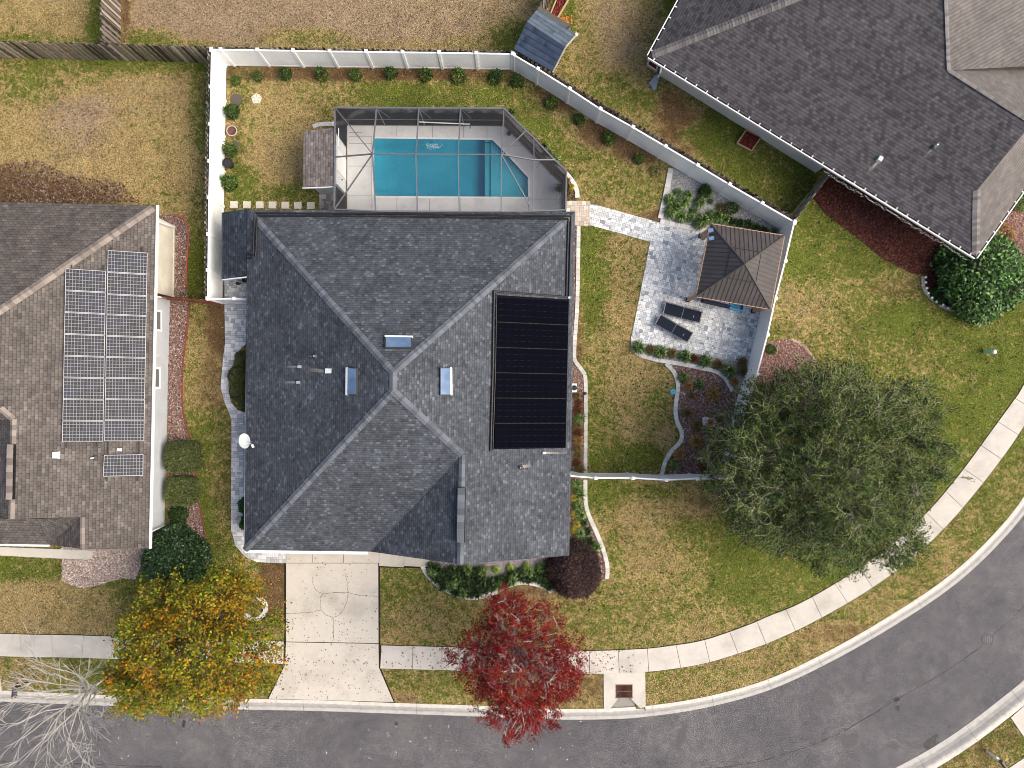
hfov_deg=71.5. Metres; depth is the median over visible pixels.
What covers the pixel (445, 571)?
grass clump
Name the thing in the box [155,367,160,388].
window
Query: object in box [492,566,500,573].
rosette plant
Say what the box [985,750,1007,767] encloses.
street lamp
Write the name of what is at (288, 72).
shrub
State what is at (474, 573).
grass clump
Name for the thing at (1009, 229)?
shrub
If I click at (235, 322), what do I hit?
walkway
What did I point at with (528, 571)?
grass clump
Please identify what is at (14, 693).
mailbox
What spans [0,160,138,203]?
dead brush
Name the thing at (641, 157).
shrub
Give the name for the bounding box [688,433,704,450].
grass clump
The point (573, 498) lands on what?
grass clump
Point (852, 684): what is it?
road patch
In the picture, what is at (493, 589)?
grass clump
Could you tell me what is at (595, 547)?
grass clump
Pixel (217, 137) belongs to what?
vinyl fence
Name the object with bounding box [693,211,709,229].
grass clump
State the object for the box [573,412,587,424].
grass clump
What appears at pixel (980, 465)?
sidewalk
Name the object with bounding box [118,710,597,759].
fallen leaves
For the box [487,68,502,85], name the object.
shrub
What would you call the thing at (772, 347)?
shrub
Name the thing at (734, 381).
grass clump
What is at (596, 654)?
fallen leaves
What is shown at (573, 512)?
grass clump
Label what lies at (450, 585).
grass clump
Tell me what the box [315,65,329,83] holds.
shrub
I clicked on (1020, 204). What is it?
shrub
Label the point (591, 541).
grass clump
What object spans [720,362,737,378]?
grass clump
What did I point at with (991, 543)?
kerb
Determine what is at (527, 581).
grass clump
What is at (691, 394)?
grass clump
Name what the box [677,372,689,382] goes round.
grass clump
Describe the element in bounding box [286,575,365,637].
driveway crack
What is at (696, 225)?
grass clump
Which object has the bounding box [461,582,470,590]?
grass clump
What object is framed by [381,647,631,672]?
fallen leaves
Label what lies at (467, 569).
grass clump
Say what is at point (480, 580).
grass clump
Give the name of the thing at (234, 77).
shrub
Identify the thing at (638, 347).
grass clump
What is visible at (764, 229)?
grass clump
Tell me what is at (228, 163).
plant pot
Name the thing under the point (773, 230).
grass clump
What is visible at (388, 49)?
fence
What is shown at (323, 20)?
leaf litter
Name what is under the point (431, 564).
grass clump
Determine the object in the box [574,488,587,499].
grass clump
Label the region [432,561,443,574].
grass clump
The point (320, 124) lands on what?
garden edging
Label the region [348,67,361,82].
shrub
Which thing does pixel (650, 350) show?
grass clump
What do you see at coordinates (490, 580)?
grass clump
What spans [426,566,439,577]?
grass clump
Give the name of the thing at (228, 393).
walkway sand
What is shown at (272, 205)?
stepping stone
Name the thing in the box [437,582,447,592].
grass clump
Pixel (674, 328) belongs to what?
sun lounger
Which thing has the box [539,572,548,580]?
grass clump
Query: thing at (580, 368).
garden edging
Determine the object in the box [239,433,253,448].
satellite dish
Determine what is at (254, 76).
shrub
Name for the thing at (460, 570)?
grass clump
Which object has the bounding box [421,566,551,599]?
garden edging
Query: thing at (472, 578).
grass clump
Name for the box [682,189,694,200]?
grass clump
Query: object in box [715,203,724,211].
grass clump
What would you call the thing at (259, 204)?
stepping stone
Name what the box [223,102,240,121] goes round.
shrub
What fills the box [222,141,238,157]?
shrub
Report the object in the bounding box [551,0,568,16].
raised bed
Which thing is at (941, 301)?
shrub
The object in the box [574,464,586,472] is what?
grass clump
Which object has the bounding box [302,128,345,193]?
pool shed
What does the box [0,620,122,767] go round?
tree
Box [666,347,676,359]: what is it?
grass clump
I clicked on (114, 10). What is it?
wood fence
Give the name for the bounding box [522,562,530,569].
rosette plant
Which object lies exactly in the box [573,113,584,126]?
shrub
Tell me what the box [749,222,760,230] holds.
grass clump
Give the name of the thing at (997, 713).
kerb
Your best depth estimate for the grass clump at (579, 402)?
37.62 m
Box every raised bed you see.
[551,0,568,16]
[646,60,657,71]
[736,129,761,151]
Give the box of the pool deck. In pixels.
[347,125,561,210]
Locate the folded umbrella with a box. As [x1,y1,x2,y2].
[701,228,713,240]
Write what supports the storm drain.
on the ground at (694, 140)
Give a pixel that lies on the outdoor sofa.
(717, 303)
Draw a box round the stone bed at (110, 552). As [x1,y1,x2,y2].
[62,547,142,587]
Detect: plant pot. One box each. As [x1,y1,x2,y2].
[222,158,233,168]
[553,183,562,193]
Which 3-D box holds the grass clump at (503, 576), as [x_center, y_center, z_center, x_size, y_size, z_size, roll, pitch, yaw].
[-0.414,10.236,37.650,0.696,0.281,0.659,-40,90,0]
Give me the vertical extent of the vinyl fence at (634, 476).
1.930 m
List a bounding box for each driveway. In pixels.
[269,552,429,701]
[1011,706,1023,736]
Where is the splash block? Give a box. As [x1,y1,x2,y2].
[648,74,658,89]
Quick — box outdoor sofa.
[701,299,730,307]
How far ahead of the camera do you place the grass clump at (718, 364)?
37.53 m
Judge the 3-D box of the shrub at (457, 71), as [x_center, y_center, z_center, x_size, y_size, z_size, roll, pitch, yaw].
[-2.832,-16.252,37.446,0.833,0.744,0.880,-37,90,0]
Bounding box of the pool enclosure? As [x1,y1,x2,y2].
[333,106,566,212]
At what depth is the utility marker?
37.14 m
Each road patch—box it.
[675,723,687,748]
[818,689,832,705]
[835,683,844,692]
[840,734,858,747]
[845,677,859,690]
[924,737,936,749]
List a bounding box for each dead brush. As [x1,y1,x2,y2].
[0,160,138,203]
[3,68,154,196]
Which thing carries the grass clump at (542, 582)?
on the mulch bed at (503, 566)
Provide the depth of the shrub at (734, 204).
37.41 m
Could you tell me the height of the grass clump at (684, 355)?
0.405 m
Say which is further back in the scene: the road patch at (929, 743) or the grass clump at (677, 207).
the road patch at (929, 743)
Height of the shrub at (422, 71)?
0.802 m
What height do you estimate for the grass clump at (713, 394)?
0.354 m
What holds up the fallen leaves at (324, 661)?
on the driveway at (358, 610)
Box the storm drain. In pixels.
[604,672,645,708]
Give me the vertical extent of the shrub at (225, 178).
0.836 m
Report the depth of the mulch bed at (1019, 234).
37.79 m
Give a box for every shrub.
[139,522,215,590]
[163,439,202,472]
[163,475,200,505]
[167,505,189,524]
[219,173,238,191]
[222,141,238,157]
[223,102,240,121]
[227,366,245,384]
[228,383,245,401]
[229,75,240,86]
[234,350,245,367]
[237,398,244,410]
[237,496,243,513]
[239,514,243,529]
[251,70,262,82]
[279,66,291,80]
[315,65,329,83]
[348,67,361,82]
[384,66,398,80]
[418,67,433,82]
[450,67,466,85]
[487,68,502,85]
[510,72,524,88]
[543,538,602,599]
[544,94,557,110]
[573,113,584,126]
[602,131,615,146]
[633,152,644,164]
[650,165,662,178]
[697,183,710,197]
[725,201,740,214]
[765,343,776,354]
[929,287,947,304]
[930,230,1023,328]
[997,222,1017,241]
[1014,194,1023,212]
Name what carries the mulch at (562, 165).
on the mulch bed at (559, 162)
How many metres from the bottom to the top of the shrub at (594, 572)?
1.672 m
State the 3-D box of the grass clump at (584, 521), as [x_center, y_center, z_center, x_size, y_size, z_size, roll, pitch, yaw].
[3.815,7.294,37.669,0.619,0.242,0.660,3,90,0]
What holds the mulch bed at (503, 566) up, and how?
on the ground at (694, 140)
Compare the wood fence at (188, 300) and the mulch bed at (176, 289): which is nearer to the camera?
the wood fence at (188, 300)
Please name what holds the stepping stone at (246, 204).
on the ground at (694, 140)
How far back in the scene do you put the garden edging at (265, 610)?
37.73 m
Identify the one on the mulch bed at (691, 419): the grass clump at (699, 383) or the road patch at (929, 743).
the grass clump at (699, 383)
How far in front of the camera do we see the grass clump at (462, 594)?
37.55 m
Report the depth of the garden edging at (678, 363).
37.73 m
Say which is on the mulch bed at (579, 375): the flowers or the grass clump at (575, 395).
the grass clump at (575, 395)
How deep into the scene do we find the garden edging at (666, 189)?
37.73 m
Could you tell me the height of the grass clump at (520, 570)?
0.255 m
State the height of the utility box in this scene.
0.450 m
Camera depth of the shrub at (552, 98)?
37.43 m
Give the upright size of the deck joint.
0.004 m
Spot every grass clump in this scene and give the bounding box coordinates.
[426,560,436,568]
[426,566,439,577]
[428,573,439,584]
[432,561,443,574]
[437,573,447,583]
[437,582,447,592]
[442,567,448,575]
[443,579,457,593]
[446,563,455,572]
[446,572,455,579]
[449,586,459,598]
[451,573,462,585]
[455,565,463,575]
[457,588,468,599]
[460,573,470,582]
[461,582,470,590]
[462,565,473,576]
[465,589,473,599]
[469,565,479,576]
[470,575,476,582]
[472,588,482,599]
[474,575,487,583]
[476,563,489,577]
[478,581,485,587]
[479,584,490,595]
[485,575,496,587]
[487,582,495,593]
[494,576,501,582]
[495,579,503,592]
[500,573,508,580]
[506,573,518,588]
[507,567,516,578]
[509,108,515,115]
[516,567,523,574]
[516,571,524,583]
[523,565,534,579]
[523,574,533,585]
[531,573,540,582]
[532,567,542,576]
[535,560,547,572]
[537,579,545,587]
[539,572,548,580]
[542,584,552,591]
[545,576,552,585]
[567,189,573,197]
[570,478,583,490]
[570,493,578,502]
[570,527,576,535]
[571,500,584,510]
[571,510,577,517]
[572,391,581,399]
[572,406,584,415]
[572,421,582,429]
[572,428,583,437]
[572,436,583,447]
[572,444,583,451]
[572,458,581,466]
[572,519,580,527]
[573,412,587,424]
[574,451,582,459]
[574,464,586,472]
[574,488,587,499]
[574,508,586,519]
[574,526,584,539]
[575,399,583,406]
[579,518,587,527]
[584,526,592,536]
[586,536,596,545]
[589,542,601,552]
[631,339,645,356]
[645,344,656,355]
[653,344,668,359]
[663,192,675,206]
[663,204,677,219]
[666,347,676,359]
[666,459,680,469]
[669,199,683,213]
[672,446,686,460]
[673,187,682,198]
[674,209,686,225]
[676,195,690,210]
[676,349,692,364]
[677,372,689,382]
[680,407,692,417]
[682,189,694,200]
[683,381,693,390]
[685,211,696,221]
[687,391,695,399]
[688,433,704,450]
[689,206,698,214]
[690,353,699,363]
[690,418,701,431]
[692,196,706,209]
[692,221,703,230]
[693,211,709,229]
[694,378,704,390]
[696,354,713,368]
[699,461,709,471]
[704,383,721,403]
[705,209,716,224]
[712,208,724,223]
[713,359,724,369]
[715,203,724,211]
[718,212,730,225]
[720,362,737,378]
[726,217,738,226]
[728,374,739,386]
[736,218,745,227]
[736,356,746,366]
[736,366,747,375]
[743,219,752,229]
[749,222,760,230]
[760,225,768,231]
[769,227,776,233]
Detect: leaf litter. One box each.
[123,0,528,44]
[227,67,663,178]
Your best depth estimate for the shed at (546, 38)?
35.41 m
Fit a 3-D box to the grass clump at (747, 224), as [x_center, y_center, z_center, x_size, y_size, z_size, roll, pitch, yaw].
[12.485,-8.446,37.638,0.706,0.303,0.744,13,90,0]
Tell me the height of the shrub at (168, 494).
0.938 m
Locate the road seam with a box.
[2,605,1023,767]
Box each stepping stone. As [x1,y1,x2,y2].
[230,201,237,207]
[231,94,241,104]
[243,201,250,207]
[256,201,263,207]
[269,201,275,208]
[281,202,288,208]
[294,202,301,208]
[307,202,314,208]
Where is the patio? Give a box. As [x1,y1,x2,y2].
[590,203,760,363]
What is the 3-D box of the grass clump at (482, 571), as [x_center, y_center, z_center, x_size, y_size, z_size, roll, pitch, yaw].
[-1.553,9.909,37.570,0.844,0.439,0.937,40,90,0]
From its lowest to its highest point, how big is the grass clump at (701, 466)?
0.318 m
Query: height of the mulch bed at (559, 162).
0.001 m
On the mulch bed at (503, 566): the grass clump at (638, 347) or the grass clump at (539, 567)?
the grass clump at (539, 567)
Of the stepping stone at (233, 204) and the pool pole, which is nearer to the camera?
the pool pole
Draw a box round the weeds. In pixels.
[581,220,1023,632]
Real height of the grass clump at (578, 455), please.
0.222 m
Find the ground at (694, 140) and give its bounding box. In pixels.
[0,0,1023,767]
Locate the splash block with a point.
(653, 82)
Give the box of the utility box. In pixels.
[572,384,576,391]
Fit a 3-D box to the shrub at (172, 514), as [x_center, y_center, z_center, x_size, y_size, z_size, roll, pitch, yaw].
[-17.682,6.955,37.461,1.217,0.696,1.167,0,90,0]
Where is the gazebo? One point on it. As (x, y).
(739, 266)
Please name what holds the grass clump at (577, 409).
on the mulch bed at (579, 375)
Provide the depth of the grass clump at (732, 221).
37.54 m
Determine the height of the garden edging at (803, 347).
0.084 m
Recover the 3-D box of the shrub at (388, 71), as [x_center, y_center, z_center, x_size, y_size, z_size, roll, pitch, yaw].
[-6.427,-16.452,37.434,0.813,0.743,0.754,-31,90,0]
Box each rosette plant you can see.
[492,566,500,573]
[506,563,514,571]
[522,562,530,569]
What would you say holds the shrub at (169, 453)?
on the mulch bed at (172, 343)
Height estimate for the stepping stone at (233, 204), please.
0.045 m
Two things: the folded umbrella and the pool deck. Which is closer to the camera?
the folded umbrella
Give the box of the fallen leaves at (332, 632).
[272,558,390,701]
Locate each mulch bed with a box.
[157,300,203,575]
[159,214,189,297]
[333,121,574,199]
[427,557,560,594]
[563,226,604,578]
[667,364,737,474]
[753,339,822,409]
[808,175,946,275]
[924,264,982,305]
[997,200,1023,255]
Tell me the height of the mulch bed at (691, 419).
0.001 m
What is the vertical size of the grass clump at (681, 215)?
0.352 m
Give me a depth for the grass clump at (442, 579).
37.51 m
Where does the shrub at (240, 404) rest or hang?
on the ground at (694, 140)
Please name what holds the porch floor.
on the ground at (694, 140)
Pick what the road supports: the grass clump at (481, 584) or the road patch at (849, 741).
the road patch at (849, 741)
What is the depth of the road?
37.90 m
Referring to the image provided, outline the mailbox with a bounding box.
[11,680,28,698]
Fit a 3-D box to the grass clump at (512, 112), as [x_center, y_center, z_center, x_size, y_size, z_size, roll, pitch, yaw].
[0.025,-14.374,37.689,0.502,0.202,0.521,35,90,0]
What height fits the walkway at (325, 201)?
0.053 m
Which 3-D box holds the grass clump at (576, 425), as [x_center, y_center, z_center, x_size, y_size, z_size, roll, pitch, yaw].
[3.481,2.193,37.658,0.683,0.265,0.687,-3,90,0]
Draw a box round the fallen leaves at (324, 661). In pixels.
[276,615,380,700]
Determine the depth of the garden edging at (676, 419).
37.73 m
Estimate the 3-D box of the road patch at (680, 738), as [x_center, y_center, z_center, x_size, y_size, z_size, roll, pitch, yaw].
[9.044,18.720,37.895,0.455,0.001,1.468,21,90,0]
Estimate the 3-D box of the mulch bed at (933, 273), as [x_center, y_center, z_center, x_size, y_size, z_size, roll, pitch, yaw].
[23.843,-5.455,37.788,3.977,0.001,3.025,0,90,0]
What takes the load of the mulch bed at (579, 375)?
on the ground at (694, 140)
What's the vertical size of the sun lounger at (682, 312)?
0.320 m
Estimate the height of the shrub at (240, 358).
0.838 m
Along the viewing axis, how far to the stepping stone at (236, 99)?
37.75 m
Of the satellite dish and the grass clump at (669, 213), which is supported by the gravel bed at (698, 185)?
the grass clump at (669, 213)
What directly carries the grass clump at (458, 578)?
on the mulch bed at (503, 566)
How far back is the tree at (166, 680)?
32.79 m
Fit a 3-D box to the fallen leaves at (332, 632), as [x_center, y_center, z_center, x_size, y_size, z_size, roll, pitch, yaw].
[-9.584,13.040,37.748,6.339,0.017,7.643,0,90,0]
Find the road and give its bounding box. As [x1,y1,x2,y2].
[0,515,1023,767]
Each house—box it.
[0,202,175,548]
[221,209,574,564]
[647,0,1023,259]
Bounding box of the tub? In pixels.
[728,303,744,311]
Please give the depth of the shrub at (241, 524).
37.33 m
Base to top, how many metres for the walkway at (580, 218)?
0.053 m
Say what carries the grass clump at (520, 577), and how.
on the mulch bed at (503, 566)
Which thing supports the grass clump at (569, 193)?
on the mulch bed at (559, 162)
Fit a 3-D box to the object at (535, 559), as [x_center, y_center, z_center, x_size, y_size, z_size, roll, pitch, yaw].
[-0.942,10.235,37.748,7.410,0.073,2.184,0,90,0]
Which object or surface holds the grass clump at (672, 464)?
on the mulch bed at (691, 419)
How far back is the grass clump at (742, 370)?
37.55 m
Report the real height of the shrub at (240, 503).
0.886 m
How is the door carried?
in the pool shed at (318, 160)
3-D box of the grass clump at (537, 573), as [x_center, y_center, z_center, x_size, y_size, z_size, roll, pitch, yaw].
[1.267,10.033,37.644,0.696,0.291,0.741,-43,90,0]
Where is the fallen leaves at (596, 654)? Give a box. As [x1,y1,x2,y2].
[545,640,614,674]
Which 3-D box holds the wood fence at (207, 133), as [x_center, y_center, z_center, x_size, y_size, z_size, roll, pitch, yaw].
[-15.474,-10.674,36.878,0.125,1.794,12.420,1,90,0]
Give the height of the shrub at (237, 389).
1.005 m
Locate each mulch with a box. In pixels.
[333,118,575,199]
[925,267,991,306]
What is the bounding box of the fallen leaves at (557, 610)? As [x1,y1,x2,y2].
[388,563,639,644]
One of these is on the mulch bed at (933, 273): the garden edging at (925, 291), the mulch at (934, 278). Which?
the mulch at (934, 278)
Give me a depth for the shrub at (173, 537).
36.42 m
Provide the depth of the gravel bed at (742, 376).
37.79 m
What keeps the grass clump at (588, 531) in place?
on the mulch bed at (579, 375)
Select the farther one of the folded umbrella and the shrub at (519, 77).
the shrub at (519, 77)
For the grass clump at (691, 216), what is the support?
on the gravel bed at (698, 185)
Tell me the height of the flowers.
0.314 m
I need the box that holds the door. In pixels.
[337,148,345,179]
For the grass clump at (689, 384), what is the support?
on the mulch bed at (691, 419)
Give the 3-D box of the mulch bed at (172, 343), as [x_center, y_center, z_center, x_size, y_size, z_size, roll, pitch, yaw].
[-17.708,2.821,37.788,3.195,0.001,14.751,0,90,0]
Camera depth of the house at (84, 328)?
34.14 m
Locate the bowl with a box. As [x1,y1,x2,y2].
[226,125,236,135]
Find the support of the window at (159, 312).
in the house at (84, 328)
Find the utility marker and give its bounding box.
[983,350,996,353]
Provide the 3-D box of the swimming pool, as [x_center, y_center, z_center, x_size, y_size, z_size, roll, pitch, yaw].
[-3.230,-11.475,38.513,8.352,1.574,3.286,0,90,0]
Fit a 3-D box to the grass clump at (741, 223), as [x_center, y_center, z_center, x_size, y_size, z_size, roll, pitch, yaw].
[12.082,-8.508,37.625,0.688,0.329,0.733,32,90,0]
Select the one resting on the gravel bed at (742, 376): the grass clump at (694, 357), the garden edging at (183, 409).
the grass clump at (694, 357)
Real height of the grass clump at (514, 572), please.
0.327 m
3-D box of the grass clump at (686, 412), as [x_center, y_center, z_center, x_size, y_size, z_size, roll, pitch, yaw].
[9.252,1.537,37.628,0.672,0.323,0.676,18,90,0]
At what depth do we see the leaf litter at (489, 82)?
37.77 m
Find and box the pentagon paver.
[251,93,261,102]
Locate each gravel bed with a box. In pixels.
[635,344,747,388]
[663,168,779,233]
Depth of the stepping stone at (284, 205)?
37.76 m
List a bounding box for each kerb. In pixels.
[0,497,1023,719]
[896,681,1023,767]
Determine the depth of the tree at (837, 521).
32.14 m
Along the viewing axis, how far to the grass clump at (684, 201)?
37.50 m
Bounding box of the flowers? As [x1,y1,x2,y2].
[554,14,572,23]
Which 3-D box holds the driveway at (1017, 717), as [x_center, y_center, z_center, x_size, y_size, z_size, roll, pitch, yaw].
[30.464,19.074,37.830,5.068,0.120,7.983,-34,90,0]
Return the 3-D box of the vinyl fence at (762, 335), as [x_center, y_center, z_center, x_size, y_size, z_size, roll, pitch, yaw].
[12.636,-1.675,36.835,0.336,1.930,13.470,14,90,0]
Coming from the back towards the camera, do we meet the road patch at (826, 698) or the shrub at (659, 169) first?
the road patch at (826, 698)
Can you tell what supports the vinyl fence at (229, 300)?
on the ground at (694, 140)
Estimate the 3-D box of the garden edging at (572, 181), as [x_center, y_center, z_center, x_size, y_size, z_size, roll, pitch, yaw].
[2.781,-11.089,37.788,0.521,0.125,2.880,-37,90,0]
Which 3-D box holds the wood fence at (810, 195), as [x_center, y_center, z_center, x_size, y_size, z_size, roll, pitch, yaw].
[15.329,-9.608,36.904,0.071,1.742,3.145,37,90,0]
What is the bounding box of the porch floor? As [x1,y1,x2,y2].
[0,547,91,558]
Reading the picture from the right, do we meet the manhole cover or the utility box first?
the manhole cover
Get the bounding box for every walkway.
[221,279,285,562]
[319,194,333,209]
[566,201,589,225]
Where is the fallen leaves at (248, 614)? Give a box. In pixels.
[128,563,284,703]
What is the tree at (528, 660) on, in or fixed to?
on the ground at (694, 140)
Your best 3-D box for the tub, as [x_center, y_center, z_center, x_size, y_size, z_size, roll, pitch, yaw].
[11.866,-4.097,37.620,0.780,0.320,0.420,9,90,0]
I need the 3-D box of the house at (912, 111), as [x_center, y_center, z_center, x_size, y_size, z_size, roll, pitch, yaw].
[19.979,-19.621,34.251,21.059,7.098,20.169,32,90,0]
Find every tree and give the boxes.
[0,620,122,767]
[98,554,292,725]
[436,581,593,748]
[694,350,974,586]
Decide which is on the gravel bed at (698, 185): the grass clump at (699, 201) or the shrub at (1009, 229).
the grass clump at (699, 201)
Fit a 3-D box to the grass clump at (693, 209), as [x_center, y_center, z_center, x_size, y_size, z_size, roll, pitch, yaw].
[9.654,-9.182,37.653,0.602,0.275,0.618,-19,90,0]
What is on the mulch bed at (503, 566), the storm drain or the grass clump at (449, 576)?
the grass clump at (449, 576)
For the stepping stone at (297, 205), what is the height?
0.045 m
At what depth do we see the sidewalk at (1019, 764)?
37.77 m
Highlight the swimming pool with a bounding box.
[372,137,529,198]
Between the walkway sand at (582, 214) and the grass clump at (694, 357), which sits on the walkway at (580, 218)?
the walkway sand at (582, 214)
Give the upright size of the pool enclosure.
3.264 m
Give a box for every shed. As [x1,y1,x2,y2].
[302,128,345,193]
[514,6,577,71]
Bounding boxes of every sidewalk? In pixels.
[0,385,1023,673]
[1009,758,1023,767]
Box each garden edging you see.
[172,213,188,287]
[181,302,205,544]
[244,596,267,621]
[312,122,333,128]
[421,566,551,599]
[567,172,579,197]
[573,226,587,472]
[583,480,609,578]
[631,340,733,391]
[658,168,672,218]
[660,219,706,231]
[660,364,683,474]
[791,338,816,361]
[921,276,954,311]
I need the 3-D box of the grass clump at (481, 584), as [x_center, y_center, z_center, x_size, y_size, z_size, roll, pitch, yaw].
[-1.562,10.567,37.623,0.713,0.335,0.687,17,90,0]
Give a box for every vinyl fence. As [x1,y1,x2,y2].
[205,48,226,299]
[207,297,245,303]
[209,47,513,70]
[512,52,796,229]
[571,471,724,481]
[724,222,796,461]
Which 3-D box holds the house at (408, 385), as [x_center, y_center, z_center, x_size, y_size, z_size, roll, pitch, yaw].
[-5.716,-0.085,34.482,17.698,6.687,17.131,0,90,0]
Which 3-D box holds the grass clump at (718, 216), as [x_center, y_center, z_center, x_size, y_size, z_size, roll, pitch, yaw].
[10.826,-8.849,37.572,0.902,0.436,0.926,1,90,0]
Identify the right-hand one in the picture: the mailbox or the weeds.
the weeds
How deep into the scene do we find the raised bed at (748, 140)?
37.68 m
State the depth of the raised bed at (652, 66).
37.68 m
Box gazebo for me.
[685,223,784,313]
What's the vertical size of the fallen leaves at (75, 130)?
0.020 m
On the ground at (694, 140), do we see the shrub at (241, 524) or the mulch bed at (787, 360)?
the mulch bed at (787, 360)
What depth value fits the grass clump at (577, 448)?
37.59 m
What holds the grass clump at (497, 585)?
on the mulch bed at (503, 566)
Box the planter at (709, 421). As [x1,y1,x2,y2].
[702,417,716,426]
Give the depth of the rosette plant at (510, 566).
37.63 m
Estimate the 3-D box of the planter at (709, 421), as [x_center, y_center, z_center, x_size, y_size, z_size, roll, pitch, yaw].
[10.427,2.040,37.542,0.706,0.516,0.556,0,90,0]
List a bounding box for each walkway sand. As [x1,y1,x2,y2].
[223,279,276,562]
[567,201,589,225]
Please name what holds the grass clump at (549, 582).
on the mulch bed at (503, 566)
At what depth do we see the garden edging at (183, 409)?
37.74 m
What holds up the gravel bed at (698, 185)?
on the ground at (694, 140)
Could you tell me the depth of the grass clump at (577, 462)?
37.61 m
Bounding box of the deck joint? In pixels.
[349,126,539,210]
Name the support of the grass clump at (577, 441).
on the mulch bed at (579, 375)
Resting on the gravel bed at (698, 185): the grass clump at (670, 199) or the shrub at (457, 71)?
the grass clump at (670, 199)
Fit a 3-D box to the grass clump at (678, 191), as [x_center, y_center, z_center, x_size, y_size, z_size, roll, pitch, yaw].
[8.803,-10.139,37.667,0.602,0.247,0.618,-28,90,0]
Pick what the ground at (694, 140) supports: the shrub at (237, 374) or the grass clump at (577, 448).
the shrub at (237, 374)
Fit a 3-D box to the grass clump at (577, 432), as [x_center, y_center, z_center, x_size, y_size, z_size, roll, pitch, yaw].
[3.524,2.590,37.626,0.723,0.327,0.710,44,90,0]
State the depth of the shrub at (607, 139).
37.46 m
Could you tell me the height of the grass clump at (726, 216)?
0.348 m
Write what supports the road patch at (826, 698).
on the road
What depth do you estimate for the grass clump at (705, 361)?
37.49 m
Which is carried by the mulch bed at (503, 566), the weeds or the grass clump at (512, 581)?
the grass clump at (512, 581)
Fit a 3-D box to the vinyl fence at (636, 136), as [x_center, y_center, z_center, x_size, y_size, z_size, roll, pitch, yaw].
[7.162,-12.376,36.835,16.682,1.930,0.294,31,90,0]
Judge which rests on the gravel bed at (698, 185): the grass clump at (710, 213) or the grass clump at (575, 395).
the grass clump at (710, 213)
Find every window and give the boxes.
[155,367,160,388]
[157,310,161,331]
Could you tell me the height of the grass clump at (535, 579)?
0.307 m
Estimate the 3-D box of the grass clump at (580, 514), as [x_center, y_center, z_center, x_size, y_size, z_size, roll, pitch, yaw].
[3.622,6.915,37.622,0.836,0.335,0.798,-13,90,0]
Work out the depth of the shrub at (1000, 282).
36.34 m
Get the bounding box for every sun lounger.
[655,314,692,342]
[663,302,702,323]
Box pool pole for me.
[419,121,470,128]
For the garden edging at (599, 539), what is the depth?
37.73 m
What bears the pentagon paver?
on the ground at (694, 140)
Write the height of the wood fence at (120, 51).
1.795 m
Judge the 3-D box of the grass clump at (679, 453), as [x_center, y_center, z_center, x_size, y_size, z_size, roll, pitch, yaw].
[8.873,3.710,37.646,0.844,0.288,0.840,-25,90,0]
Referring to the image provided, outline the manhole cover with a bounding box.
[981,633,993,645]
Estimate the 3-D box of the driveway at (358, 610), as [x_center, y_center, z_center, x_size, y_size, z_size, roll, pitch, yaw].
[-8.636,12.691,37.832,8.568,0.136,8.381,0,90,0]
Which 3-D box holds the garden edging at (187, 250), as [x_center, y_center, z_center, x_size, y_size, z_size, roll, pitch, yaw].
[-17.313,-7.137,37.788,0.756,0.124,3.995,-10,90,0]
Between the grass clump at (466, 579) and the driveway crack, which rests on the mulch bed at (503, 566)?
the grass clump at (466, 579)
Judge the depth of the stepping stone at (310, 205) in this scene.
37.76 m
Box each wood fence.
[0,41,210,62]
[100,0,120,58]
[161,296,219,303]
[204,51,210,295]
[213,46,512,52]
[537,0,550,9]
[792,171,831,219]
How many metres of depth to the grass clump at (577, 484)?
37.57 m
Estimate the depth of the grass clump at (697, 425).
37.59 m
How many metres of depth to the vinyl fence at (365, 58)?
36.77 m
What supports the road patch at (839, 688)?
on the road
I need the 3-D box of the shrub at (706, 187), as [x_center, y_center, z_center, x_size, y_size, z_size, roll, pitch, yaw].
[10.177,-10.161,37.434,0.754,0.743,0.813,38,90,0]
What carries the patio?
on the ground at (694, 140)
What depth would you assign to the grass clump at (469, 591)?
37.58 m

